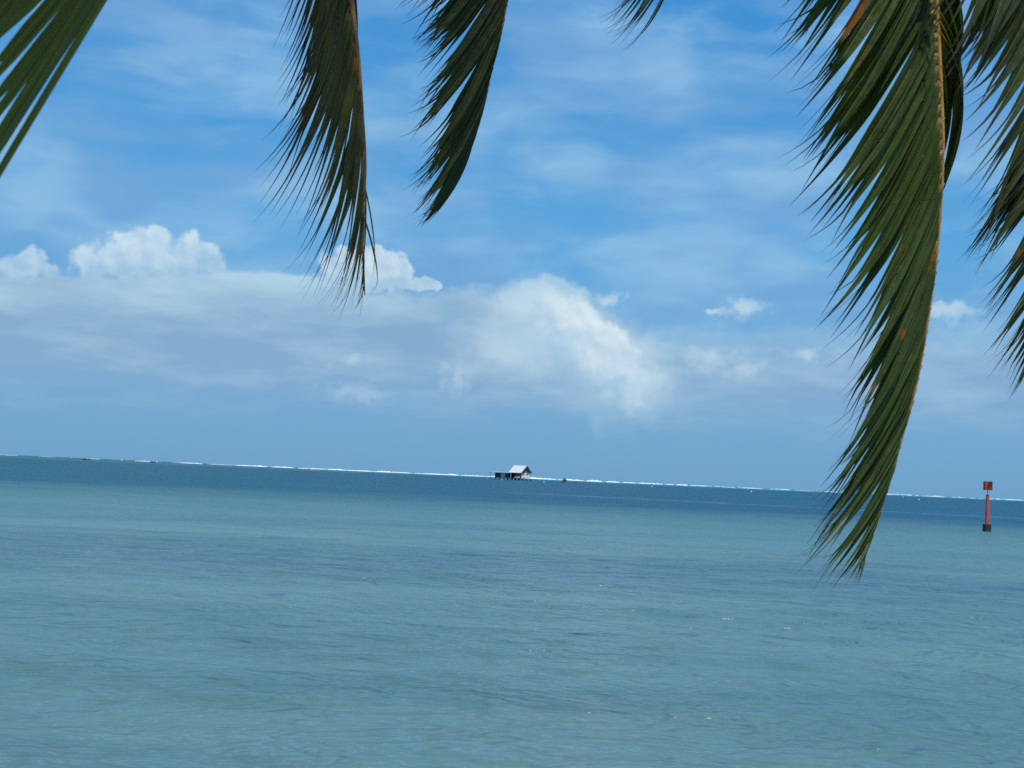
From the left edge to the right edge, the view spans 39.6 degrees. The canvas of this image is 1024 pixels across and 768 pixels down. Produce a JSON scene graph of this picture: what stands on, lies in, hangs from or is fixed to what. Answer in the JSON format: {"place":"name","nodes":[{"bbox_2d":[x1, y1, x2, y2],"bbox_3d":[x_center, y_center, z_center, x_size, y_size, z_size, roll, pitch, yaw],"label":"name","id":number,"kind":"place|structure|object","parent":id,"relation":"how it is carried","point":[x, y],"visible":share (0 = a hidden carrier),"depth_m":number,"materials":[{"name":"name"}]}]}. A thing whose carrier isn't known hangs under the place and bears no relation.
{"place":"outdoors","nodes":[
{"label":"outdoors","id":0,"kind":"place"},
{"bbox_2d":[0,454,1023,767],"bbox_3d":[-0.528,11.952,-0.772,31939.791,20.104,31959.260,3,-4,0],"label":"sea","id":1,"kind":"structure","parent":0,"point":[168,614],"depth_m":19.23,"materials":[{"name":"liquid"}]},
{"bbox_2d":[490,465,531,480],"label":"stilt house","id":2,"kind":"structure","parent":1,"relation":"in","point":[523,472],"depth_m":708.73,"materials":[{"name":"white paint"}]},
{"bbox_2d":[15,455,1016,499],"bbox_3d":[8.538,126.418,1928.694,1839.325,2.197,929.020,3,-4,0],"label":"surf","id":3,"kind":"structure","parent":1,"relation":"on","point":[531,478],"depth_m":1643.72,"materials":[{"name":"white liquid"}]},
{"bbox_2d":[983,481,992,531],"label":"channel marker","id":4,"kind":"object","parent":1,"relation":"in","point":[987,485],"visible":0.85,"depth_m":82.64,"materials":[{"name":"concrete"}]},
{"bbox_2d":[0,0,1023,499],"label":"sky","id":5,"kind":"structure","parent":0,"point":[618,280],"materials":[{"name":"blue"}]},
{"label":"beach","id":6,"kind":"structure","parent":0,"visible":0},
{"bbox_2d":[0,0,1023,591],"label":"palm tree","id":7,"kind":"object","parent":6,"relation":"on","point":[908,132],"visible":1,"depth_m":3.13,"materials":[{"name":"green plant"}]}
]}

